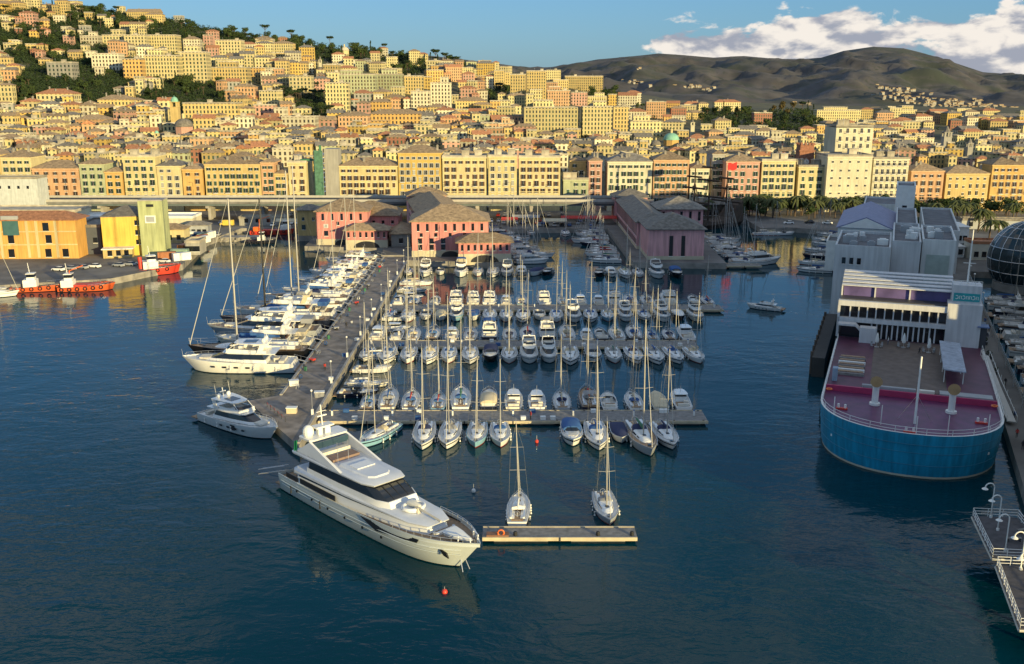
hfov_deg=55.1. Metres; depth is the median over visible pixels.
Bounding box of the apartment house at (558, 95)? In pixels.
[547,86,569,105]
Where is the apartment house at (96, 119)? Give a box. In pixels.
[74,112,113,124]
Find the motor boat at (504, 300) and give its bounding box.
[500,295,511,304]
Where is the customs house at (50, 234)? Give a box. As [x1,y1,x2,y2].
[0,210,89,258]
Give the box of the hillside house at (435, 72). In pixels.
[425,65,443,81]
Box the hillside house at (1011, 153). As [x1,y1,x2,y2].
[999,150,1021,156]
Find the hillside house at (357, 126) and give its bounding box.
[347,120,367,133]
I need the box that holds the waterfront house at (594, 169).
[586,151,602,210]
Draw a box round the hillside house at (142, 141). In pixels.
[124,137,146,144]
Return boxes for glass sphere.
[987,221,1023,294]
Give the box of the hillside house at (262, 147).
[250,140,273,155]
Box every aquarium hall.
[830,230,891,313]
[836,201,895,271]
[864,196,895,210]
[888,222,922,280]
[894,181,915,211]
[896,207,917,222]
[918,225,956,282]
[919,207,959,273]
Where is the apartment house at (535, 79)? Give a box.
[526,69,545,98]
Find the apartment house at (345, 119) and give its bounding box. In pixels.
[338,110,370,127]
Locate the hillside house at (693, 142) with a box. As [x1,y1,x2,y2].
[683,137,698,146]
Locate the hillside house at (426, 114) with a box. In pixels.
[417,110,437,121]
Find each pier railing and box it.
[1007,361,1014,381]
[1014,377,1022,397]
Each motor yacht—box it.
[181,330,302,373]
[191,383,277,438]
[206,299,325,339]
[214,310,317,350]
[233,281,339,320]
[281,273,354,298]
[295,268,358,292]
[296,263,363,286]
[308,259,369,277]
[319,255,372,272]
[325,247,378,265]
[746,298,785,311]
[988,290,1023,317]
[995,324,1023,340]
[1007,356,1023,364]
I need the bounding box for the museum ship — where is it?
[820,230,1017,478]
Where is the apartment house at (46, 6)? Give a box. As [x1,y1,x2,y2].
[38,2,51,11]
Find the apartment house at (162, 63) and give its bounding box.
[143,49,183,80]
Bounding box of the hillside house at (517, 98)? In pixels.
[506,92,525,105]
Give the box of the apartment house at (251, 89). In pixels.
[229,82,257,101]
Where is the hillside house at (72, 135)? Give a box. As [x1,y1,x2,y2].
[63,132,78,138]
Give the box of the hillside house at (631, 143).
[624,141,637,152]
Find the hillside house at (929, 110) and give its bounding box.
[927,109,947,114]
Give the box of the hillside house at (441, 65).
[438,62,452,69]
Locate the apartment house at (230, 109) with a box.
[182,99,242,118]
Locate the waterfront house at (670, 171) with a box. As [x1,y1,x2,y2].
[649,151,689,201]
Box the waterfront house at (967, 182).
[940,162,990,210]
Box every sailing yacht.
[188,199,308,360]
[219,196,331,329]
[256,171,343,311]
[265,166,349,304]
[311,202,365,281]
[327,194,374,268]
[338,190,380,260]
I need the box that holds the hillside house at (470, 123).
[461,121,480,129]
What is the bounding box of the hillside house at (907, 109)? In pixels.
[898,105,916,113]
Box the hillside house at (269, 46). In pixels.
[255,41,273,51]
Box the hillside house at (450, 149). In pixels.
[442,144,460,151]
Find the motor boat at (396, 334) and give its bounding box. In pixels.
[389,327,404,339]
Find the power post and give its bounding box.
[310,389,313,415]
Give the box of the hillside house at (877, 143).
[872,138,880,149]
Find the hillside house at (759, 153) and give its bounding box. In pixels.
[749,149,770,157]
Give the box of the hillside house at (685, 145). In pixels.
[673,141,692,148]
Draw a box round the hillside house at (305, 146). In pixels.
[293,139,313,154]
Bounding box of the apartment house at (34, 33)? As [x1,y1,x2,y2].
[29,28,39,37]
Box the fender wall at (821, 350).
[809,312,836,377]
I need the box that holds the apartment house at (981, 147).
[972,139,992,156]
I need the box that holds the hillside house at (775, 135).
[765,130,784,143]
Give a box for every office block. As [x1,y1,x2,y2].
[814,148,872,211]
[869,150,909,196]
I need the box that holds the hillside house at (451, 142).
[442,137,459,148]
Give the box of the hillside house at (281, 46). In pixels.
[274,40,292,57]
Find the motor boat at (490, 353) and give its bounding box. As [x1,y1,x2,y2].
[482,343,499,361]
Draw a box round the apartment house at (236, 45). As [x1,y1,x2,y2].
[215,37,244,55]
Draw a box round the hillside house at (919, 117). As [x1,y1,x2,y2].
[908,112,932,120]
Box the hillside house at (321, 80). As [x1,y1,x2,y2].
[314,74,330,91]
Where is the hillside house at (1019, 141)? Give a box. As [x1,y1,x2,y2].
[1009,139,1023,149]
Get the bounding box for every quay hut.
[169,223,190,242]
[184,236,206,254]
[185,220,211,230]
[238,214,288,225]
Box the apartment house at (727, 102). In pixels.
[712,98,740,111]
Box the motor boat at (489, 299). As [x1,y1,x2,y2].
[482,290,496,304]
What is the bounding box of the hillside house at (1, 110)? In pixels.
[0,107,3,123]
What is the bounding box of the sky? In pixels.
[42,0,1023,73]
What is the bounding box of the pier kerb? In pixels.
[280,256,406,443]
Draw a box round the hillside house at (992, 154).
[987,148,1002,159]
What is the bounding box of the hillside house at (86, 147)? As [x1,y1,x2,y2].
[78,142,99,152]
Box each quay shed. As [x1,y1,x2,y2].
[85,217,102,253]
[86,212,201,224]
[389,221,411,246]
[824,235,836,270]
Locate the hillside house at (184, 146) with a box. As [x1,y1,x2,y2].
[180,141,193,148]
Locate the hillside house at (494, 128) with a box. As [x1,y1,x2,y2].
[484,122,503,133]
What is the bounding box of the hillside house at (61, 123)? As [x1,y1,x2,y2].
[43,117,69,132]
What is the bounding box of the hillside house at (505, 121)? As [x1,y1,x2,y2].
[498,117,514,133]
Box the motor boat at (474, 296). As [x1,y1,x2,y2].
[466,290,480,304]
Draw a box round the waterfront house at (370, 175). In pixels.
[339,154,398,206]
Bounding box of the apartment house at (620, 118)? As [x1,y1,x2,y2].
[612,103,628,130]
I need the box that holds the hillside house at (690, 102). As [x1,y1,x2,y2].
[680,100,697,104]
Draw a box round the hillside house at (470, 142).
[460,135,476,150]
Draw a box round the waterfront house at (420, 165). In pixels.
[397,141,443,210]
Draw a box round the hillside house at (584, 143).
[571,138,591,147]
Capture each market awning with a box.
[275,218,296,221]
[501,217,517,225]
[512,215,539,221]
[543,218,566,226]
[561,216,616,223]
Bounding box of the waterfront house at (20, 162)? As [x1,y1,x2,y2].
[0,145,45,174]
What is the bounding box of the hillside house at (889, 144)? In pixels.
[881,139,895,149]
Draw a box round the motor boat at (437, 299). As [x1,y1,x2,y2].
[429,295,440,304]
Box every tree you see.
[16,33,24,39]
[17,44,24,49]
[18,21,24,27]
[20,76,29,83]
[35,22,42,33]
[48,50,57,58]
[50,44,57,49]
[60,44,66,50]
[60,73,69,79]
[65,11,73,20]
[71,12,78,18]
[72,86,79,91]
[80,80,87,88]
[83,57,90,63]
[85,90,91,100]
[94,79,101,85]
[139,15,147,21]
[143,87,149,93]
[170,76,180,83]
[181,79,189,85]
[182,86,189,92]
[187,74,194,81]
[217,90,224,99]
[223,28,232,36]
[241,27,248,33]
[286,90,294,95]
[296,35,304,41]
[347,42,355,48]
[353,45,360,51]
[357,48,363,53]
[361,45,368,55]
[405,61,413,70]
[417,57,425,64]
[430,49,439,56]
[485,88,492,97]
[502,84,509,91]
[602,89,611,95]
[698,111,706,118]
[711,107,718,111]
[722,106,732,112]
[728,117,737,124]
[739,106,748,112]
[743,196,757,215]
[751,195,766,214]
[751,202,766,218]
[759,199,775,215]
[763,118,771,124]
[764,198,782,217]
[774,199,787,215]
[780,113,789,122]
[783,197,794,214]
[785,200,796,215]
[786,196,806,215]
[794,195,813,214]
[796,200,808,215]
[803,110,809,115]
[804,205,817,218]
[806,119,812,124]
[807,200,824,217]
[808,114,816,120]
[812,196,830,214]
[823,198,838,215]
[828,203,842,217]
[837,202,849,214]
[839,197,853,207]
[845,199,861,207]
[914,201,927,216]
[927,197,942,202]
[927,202,943,207]
[937,198,949,207]
[944,205,960,215]
[948,196,965,200]
[948,200,966,215]
[956,203,974,215]
[967,202,981,215]
[968,208,992,230]
[971,198,981,205]
[974,211,996,230]
[977,219,1000,237]
[984,199,998,210]
[986,220,1009,233]
[991,200,1003,215]
[998,204,1014,216]
[1000,198,1013,215]
[1002,197,1017,215]
[1004,202,1023,216]
[1008,201,1023,216]
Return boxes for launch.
[245,227,275,243]
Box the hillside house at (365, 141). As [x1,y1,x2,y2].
[359,134,372,146]
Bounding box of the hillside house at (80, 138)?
[65,133,86,144]
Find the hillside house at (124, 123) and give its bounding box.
[111,119,131,134]
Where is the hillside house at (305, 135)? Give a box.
[296,133,315,139]
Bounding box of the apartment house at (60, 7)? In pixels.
[51,0,70,17]
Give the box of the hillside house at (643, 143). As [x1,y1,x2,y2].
[634,140,651,153]
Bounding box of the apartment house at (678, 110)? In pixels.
[670,105,686,114]
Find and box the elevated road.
[46,178,653,219]
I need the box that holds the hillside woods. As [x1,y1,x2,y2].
[0,2,1001,147]
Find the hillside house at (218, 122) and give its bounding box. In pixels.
[215,116,235,127]
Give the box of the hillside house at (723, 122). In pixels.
[711,116,731,129]
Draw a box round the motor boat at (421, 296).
[392,288,423,299]
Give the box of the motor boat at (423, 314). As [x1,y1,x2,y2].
[419,309,432,319]
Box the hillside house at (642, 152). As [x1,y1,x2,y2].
[636,148,649,158]
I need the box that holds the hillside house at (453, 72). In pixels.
[443,64,461,81]
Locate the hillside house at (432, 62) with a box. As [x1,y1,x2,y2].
[426,58,440,68]
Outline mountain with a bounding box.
[389,47,1023,106]
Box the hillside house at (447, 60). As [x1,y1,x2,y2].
[441,58,453,63]
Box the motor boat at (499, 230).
[489,224,514,233]
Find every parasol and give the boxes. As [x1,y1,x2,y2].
[874,333,878,346]
[901,333,905,347]
[926,339,930,352]
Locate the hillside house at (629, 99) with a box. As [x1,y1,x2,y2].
[618,92,637,109]
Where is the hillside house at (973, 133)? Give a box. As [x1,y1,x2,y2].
[957,127,983,139]
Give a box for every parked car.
[51,266,64,270]
[64,265,76,269]
[76,264,88,268]
[88,263,100,267]
[112,262,124,266]
[124,261,136,265]
[158,258,170,262]
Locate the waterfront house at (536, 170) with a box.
[518,149,560,210]
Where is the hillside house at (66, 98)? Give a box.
[60,95,81,102]
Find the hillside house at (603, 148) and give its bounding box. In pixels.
[593,140,612,156]
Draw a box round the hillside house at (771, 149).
[761,145,777,152]
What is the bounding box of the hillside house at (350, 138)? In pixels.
[340,131,358,146]
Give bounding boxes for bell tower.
[154,130,159,137]
[169,97,180,121]
[690,119,694,134]
[941,126,952,145]
[965,138,973,156]
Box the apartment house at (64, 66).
[46,59,79,79]
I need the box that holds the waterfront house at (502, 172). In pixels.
[488,149,516,210]
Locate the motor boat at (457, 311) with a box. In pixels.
[449,300,463,321]
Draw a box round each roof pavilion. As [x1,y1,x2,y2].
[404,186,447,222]
[610,188,649,221]
[650,196,707,224]
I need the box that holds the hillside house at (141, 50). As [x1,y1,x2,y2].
[135,43,153,57]
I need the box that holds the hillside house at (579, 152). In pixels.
[566,145,587,166]
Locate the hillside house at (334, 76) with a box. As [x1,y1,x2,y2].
[326,69,339,81]
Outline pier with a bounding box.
[248,257,406,448]
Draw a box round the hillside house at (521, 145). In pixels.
[510,138,533,152]
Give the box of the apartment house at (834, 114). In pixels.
[813,107,860,122]
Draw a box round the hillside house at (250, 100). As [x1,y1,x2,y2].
[243,94,252,106]
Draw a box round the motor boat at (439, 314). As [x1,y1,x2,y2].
[434,309,448,320]
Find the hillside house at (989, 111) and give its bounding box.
[976,107,1000,115]
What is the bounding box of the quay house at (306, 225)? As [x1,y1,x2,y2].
[295,204,318,235]
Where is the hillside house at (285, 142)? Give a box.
[274,138,292,146]
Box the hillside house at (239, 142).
[230,138,243,144]
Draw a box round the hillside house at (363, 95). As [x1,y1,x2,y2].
[351,88,372,107]
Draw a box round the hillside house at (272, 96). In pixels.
[259,87,282,106]
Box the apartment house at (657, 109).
[645,99,665,118]
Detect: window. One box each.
[8,235,14,243]
[8,249,15,257]
[26,273,35,277]
[42,223,48,230]
[45,235,51,243]
[45,249,51,256]
[62,249,68,256]
[83,187,88,193]
[99,187,103,193]
[116,250,120,255]
[124,250,128,255]
[134,180,139,185]
[145,216,155,222]
[212,352,267,359]
[213,187,218,193]
[214,410,260,421]
[225,187,230,193]
[237,187,242,193]
[237,320,292,325]
[248,332,289,338]
[249,187,253,193]
[260,303,309,308]
[269,185,273,191]
[299,474,384,513]
[300,185,304,191]
[338,256,363,258]
[360,516,417,542]
[399,163,404,167]
[400,176,404,182]
[411,176,416,182]
[423,176,427,182]
[429,238,433,243]
[435,176,439,182]
[444,180,449,186]
[458,180,463,186]
[472,180,477,186]
[503,180,508,185]
[534,180,538,186]
[540,167,545,171]
[547,180,551,186]
[645,178,650,183]
[654,183,658,188]
[669,236,672,256]
[676,183,681,188]
[681,236,684,256]
[768,184,773,189]
[769,170,774,175]
[781,184,786,189]
[924,254,949,281]
[998,188,1003,193]
[1011,188,1016,193]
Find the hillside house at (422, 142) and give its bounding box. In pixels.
[412,138,429,145]
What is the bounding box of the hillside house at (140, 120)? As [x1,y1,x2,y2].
[129,115,148,126]
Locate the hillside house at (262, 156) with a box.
[254,151,275,159]
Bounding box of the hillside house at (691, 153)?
[685,146,699,163]
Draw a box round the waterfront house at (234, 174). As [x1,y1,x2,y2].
[203,155,262,210]
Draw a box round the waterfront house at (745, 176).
[721,151,760,210]
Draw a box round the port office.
[100,205,141,258]
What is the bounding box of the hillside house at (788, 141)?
[780,138,794,146]
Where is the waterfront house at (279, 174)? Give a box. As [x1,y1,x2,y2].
[273,163,289,210]
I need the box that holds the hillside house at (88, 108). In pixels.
[78,100,99,115]
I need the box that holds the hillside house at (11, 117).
[0,110,20,124]
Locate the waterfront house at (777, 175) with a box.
[754,152,796,210]
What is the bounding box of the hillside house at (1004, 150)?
[994,147,1013,152]
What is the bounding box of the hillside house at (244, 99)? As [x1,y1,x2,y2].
[230,94,248,106]
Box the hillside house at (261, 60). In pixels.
[254,54,271,66]
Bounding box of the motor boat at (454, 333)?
[444,327,459,339]
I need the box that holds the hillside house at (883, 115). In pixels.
[874,109,894,122]
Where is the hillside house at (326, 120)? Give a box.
[319,115,337,127]
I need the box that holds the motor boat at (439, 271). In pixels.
[435,267,445,274]
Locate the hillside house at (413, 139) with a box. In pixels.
[408,133,420,143]
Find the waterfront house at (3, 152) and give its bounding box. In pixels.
[0,148,12,174]
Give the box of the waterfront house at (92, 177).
[78,154,116,210]
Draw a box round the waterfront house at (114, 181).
[103,162,125,209]
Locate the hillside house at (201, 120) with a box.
[192,112,215,129]
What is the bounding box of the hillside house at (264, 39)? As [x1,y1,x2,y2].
[256,37,272,42]
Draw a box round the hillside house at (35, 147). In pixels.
[16,141,40,152]
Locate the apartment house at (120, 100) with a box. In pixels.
[96,93,136,106]
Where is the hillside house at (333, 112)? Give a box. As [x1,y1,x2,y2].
[326,108,345,124]
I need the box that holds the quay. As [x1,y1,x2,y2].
[0,206,1023,503]
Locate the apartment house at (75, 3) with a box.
[71,1,82,8]
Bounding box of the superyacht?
[258,404,480,571]
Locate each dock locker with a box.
[285,406,297,413]
[288,379,298,385]
[314,390,324,397]
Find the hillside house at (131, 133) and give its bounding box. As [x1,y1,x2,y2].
[121,131,147,136]
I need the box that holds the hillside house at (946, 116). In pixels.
[940,110,961,124]
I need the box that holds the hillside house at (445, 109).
[435,106,455,114]
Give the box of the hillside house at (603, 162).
[588,152,606,170]
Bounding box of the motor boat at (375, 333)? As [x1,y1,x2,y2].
[369,324,384,339]
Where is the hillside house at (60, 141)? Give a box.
[50,139,65,146]
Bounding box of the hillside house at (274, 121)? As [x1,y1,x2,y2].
[259,114,282,128]
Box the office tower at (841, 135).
[823,120,873,153]
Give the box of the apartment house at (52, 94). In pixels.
[35,86,81,101]
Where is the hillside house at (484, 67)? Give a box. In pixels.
[477,60,494,74]
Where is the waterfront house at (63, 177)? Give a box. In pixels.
[30,157,81,194]
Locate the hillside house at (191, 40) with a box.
[183,35,202,50]
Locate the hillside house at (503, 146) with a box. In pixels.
[495,140,510,151]
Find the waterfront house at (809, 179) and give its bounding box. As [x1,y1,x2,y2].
[794,158,824,210]
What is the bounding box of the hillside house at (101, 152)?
[83,148,108,160]
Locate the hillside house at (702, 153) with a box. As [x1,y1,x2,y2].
[699,147,711,164]
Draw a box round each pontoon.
[318,410,707,424]
[361,339,698,349]
[382,303,723,312]
[482,526,636,541]
[726,263,761,268]
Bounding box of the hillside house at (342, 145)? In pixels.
[336,141,355,150]
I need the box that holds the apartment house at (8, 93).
[0,81,16,103]
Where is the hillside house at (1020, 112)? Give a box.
[1016,110,1023,114]
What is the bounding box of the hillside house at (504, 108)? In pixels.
[497,100,515,116]
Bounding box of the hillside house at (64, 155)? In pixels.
[53,149,75,160]
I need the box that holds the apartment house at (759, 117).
[752,110,772,123]
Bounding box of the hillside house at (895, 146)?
[891,143,908,148]
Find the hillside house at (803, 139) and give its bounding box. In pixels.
[790,136,807,154]
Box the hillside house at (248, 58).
[239,50,254,66]
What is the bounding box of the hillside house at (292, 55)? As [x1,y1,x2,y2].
[283,50,300,61]
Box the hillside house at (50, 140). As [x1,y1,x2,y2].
[48,136,59,142]
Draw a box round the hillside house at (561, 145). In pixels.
[554,138,568,152]
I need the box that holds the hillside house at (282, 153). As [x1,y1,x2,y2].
[272,142,294,166]
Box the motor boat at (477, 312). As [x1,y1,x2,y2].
[466,309,480,320]
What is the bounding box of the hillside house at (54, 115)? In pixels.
[47,111,68,121]
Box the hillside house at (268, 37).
[254,35,274,42]
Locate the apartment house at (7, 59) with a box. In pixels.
[0,54,13,64]
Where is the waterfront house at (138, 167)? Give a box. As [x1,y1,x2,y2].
[122,149,166,206]
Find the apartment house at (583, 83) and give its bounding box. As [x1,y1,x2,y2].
[564,74,602,92]
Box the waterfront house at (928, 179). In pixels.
[907,161,944,207]
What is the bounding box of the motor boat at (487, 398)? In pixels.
[478,387,498,409]
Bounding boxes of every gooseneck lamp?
[982,483,994,517]
[988,495,1001,530]
[996,514,1009,551]
[1011,531,1023,569]
[1016,552,1023,560]
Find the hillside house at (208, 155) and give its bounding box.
[200,146,224,163]
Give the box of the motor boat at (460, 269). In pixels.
[454,257,467,276]
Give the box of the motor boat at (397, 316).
[380,313,412,320]
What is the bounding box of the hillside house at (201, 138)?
[189,133,213,145]
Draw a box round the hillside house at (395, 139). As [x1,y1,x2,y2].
[387,132,409,146]
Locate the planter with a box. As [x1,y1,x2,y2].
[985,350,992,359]
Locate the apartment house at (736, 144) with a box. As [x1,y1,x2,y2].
[723,140,755,150]
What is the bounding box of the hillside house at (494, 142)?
[486,139,501,148]
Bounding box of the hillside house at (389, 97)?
[383,92,404,107]
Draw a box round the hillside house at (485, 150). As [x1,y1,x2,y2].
[474,145,490,167]
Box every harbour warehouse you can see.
[313,198,373,244]
[363,200,403,240]
[406,191,455,223]
[409,204,490,256]
[615,194,662,248]
[638,211,707,259]
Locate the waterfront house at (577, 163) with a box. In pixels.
[569,153,586,175]
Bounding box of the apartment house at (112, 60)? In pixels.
[90,51,124,72]
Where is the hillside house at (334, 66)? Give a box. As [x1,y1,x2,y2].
[323,62,340,75]
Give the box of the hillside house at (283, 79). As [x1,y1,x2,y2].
[277,74,294,89]
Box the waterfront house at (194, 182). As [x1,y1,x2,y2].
[181,161,207,210]
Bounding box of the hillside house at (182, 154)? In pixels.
[171,146,190,161]
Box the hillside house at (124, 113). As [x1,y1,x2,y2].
[112,107,136,120]
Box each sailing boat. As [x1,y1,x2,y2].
[0,252,18,296]
[344,332,387,388]
[358,305,375,361]
[359,306,398,359]
[359,343,377,409]
[359,352,402,446]
[377,321,399,409]
[378,293,397,363]
[383,268,396,320]
[397,250,426,292]
[399,291,418,363]
[400,243,432,285]
[400,332,420,409]
[401,261,415,321]
[403,239,413,275]
[405,281,421,339]
[408,261,421,304]
[411,343,436,449]
[419,292,439,364]
[424,279,441,339]
[429,338,447,409]
[437,348,462,448]
[440,296,457,362]
[449,317,471,409]
[461,293,479,363]
[463,280,478,339]
[465,358,488,447]
[472,235,483,276]
[482,260,497,319]
[486,225,499,277]
[489,363,511,446]
[493,200,519,236]
[496,187,529,241]
[499,264,513,321]
[500,295,518,363]
[501,208,521,240]
[502,287,516,339]
[505,204,511,231]
[505,422,531,525]
[510,199,536,247]
[511,206,538,249]
[513,197,554,257]
[513,212,547,260]
[515,255,526,304]
[515,260,530,322]
[519,270,535,339]
[549,263,563,321]
[552,334,571,409]
[557,261,567,304]
[558,270,575,339]
[560,210,569,236]
[560,285,579,365]
[571,189,607,242]
[575,194,605,235]
[577,195,604,231]
[577,315,599,409]
[580,198,608,237]
[580,208,609,245]
[582,206,587,234]
[582,341,609,450]
[583,265,597,322]
[584,210,608,240]
[585,208,619,256]
[586,211,616,251]
[588,220,620,262]
[589,213,616,249]
[591,215,613,246]
[591,220,619,258]
[591,419,619,524]
[600,268,613,321]
[604,299,622,362]
[608,277,625,339]
[618,226,631,278]
[621,319,657,456]
[622,253,637,304]
[623,293,643,363]
[623,336,642,409]
[624,269,642,339]
[632,239,643,277]
[636,271,650,320]
[639,252,653,304]
[642,285,664,364]
[644,287,658,339]
[649,349,678,449]
[660,283,676,339]
[661,293,683,363]
[682,293,704,363]
[700,259,713,304]
[704,195,739,241]
[704,204,721,235]
[704,204,722,237]
[706,203,735,243]
[708,203,740,246]
[713,208,743,250]
[713,217,739,247]
[721,208,755,256]
[724,218,751,259]
[728,205,770,264]
[728,222,755,259]
[762,201,784,235]
[796,223,831,273]
[797,227,824,265]
[803,213,829,258]
[805,208,826,252]
[811,208,830,240]
[816,197,838,235]
[984,239,1023,302]
[987,251,1023,309]
[993,276,1023,324]
[996,288,1023,331]
[1004,320,1023,347]
[1008,331,1023,356]
[1015,359,1023,374]
[1020,372,1023,384]
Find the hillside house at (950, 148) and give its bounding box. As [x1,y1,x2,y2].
[943,141,963,156]
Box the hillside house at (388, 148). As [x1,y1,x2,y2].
[383,143,399,156]
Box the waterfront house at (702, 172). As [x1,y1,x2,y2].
[688,157,711,199]
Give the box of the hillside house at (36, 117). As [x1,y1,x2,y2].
[26,110,46,125]
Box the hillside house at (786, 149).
[778,146,791,153]
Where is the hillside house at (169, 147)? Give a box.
[159,142,179,149]
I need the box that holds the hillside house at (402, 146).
[399,140,412,149]
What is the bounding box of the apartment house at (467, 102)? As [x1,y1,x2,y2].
[456,95,491,109]
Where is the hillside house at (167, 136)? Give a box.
[162,132,180,141]
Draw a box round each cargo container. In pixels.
[157,251,175,259]
[170,248,188,252]
[172,251,190,260]
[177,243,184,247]
[202,235,210,242]
[203,231,215,237]
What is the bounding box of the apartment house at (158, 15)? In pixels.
[126,8,165,23]
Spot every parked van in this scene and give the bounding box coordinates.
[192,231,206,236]
[220,220,233,225]
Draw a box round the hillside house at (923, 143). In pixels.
[913,141,932,148]
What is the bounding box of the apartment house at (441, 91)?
[430,77,451,107]
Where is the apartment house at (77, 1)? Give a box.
[69,0,82,3]
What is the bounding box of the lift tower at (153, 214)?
[137,198,170,255]
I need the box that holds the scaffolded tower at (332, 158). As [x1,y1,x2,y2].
[300,145,341,194]
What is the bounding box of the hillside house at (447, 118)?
[438,112,457,128]
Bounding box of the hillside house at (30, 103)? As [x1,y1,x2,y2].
[15,96,42,109]
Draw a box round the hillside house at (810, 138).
[797,133,813,142]
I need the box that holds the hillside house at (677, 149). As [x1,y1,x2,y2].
[666,144,684,156]
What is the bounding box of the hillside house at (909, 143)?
[893,139,915,148]
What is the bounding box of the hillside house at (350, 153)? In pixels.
[341,147,358,162]
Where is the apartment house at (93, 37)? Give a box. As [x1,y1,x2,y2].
[79,31,102,45]
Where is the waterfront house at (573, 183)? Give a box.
[562,171,588,210]
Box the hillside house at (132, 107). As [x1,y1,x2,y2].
[130,100,152,110]
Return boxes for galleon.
[682,158,742,228]
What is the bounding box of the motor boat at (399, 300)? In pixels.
[392,295,405,304]
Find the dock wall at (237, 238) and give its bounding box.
[218,235,264,241]
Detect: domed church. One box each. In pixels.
[174,113,193,134]
[340,44,348,55]
[650,138,660,145]
[663,128,679,147]
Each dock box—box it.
[343,408,348,412]
[415,415,420,419]
[529,408,535,412]
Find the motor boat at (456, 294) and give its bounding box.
[448,284,463,304]
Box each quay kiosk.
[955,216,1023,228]
[957,222,970,242]
[957,243,965,257]
[964,238,993,259]
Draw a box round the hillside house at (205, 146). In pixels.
[194,142,214,150]
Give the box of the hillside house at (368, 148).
[363,142,381,153]
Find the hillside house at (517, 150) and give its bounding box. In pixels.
[507,144,518,168]
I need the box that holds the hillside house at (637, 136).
[631,131,652,145]
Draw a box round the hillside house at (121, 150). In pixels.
[110,146,125,153]
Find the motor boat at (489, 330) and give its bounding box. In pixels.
[480,317,498,339]
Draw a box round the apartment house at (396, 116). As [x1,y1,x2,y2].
[369,107,421,123]
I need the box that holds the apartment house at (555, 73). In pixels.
[546,68,560,81]
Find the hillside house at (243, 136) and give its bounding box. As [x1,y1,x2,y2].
[237,132,247,140]
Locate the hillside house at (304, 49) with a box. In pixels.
[298,44,314,60]
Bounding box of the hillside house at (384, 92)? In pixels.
[372,87,392,99]
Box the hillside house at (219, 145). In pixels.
[215,141,237,149]
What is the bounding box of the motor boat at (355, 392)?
[333,386,378,398]
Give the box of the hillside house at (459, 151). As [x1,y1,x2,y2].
[452,147,474,152]
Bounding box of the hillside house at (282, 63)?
[275,57,289,73]
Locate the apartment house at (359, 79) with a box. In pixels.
[339,70,376,93]
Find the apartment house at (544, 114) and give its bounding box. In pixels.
[524,99,579,131]
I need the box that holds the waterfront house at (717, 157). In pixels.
[706,143,725,196]
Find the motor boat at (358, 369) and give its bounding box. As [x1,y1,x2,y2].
[349,363,391,373]
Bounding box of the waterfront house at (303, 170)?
[287,154,313,210]
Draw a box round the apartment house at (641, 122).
[628,115,662,135]
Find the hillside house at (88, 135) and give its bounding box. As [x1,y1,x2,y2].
[84,131,97,138]
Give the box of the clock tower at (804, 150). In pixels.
[795,142,815,163]
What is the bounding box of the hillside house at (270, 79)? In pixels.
[261,74,276,89]
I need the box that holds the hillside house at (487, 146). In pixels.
[473,140,494,151]
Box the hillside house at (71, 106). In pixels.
[59,100,81,112]
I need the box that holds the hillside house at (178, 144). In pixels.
[175,138,192,147]
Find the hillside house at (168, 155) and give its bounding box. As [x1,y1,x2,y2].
[149,146,172,160]
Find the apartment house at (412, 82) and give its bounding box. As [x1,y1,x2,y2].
[404,73,423,93]
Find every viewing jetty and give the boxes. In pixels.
[971,508,1023,565]
[994,557,1023,631]
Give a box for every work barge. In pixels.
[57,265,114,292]
[250,215,293,234]
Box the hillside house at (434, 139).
[420,131,442,149]
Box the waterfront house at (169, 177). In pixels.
[155,158,187,210]
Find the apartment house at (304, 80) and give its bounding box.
[289,73,313,94]
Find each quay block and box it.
[0,175,48,204]
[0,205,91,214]
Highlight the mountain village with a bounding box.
[621,67,1017,107]
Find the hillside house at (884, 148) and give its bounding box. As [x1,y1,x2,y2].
[876,146,891,150]
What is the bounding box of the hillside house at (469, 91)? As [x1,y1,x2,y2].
[459,86,479,98]
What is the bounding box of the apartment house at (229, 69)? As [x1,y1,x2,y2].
[211,61,251,83]
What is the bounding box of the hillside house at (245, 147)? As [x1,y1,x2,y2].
[235,143,252,152]
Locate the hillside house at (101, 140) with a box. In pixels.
[94,134,113,145]
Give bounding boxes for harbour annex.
[342,223,391,249]
[455,232,513,264]
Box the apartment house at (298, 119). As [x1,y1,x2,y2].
[281,112,318,127]
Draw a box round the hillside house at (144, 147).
[125,143,151,153]
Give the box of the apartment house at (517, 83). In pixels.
[510,72,525,94]
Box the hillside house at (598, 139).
[590,133,612,148]
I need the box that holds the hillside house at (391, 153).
[384,147,400,161]
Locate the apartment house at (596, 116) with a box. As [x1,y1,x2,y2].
[581,100,612,137]
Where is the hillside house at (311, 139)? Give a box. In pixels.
[306,136,317,149]
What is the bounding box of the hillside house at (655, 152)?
[649,146,665,156]
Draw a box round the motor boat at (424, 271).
[418,258,432,276]
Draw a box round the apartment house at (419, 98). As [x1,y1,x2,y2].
[411,88,430,110]
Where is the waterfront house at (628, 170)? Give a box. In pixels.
[604,153,652,210]
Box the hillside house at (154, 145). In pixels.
[145,138,159,148]
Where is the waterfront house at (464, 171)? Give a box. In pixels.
[442,148,486,210]
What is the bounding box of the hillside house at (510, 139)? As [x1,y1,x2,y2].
[502,134,519,142]
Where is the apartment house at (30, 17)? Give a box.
[14,10,38,26]
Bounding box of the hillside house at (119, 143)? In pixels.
[109,138,126,147]
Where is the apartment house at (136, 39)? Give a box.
[123,32,149,47]
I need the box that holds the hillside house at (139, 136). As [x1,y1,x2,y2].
[124,132,146,141]
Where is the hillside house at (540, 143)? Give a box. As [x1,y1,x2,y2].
[531,139,552,149]
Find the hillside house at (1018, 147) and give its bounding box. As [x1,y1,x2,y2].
[1011,141,1023,151]
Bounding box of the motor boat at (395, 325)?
[383,318,409,331]
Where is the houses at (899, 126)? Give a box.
[0,0,1023,170]

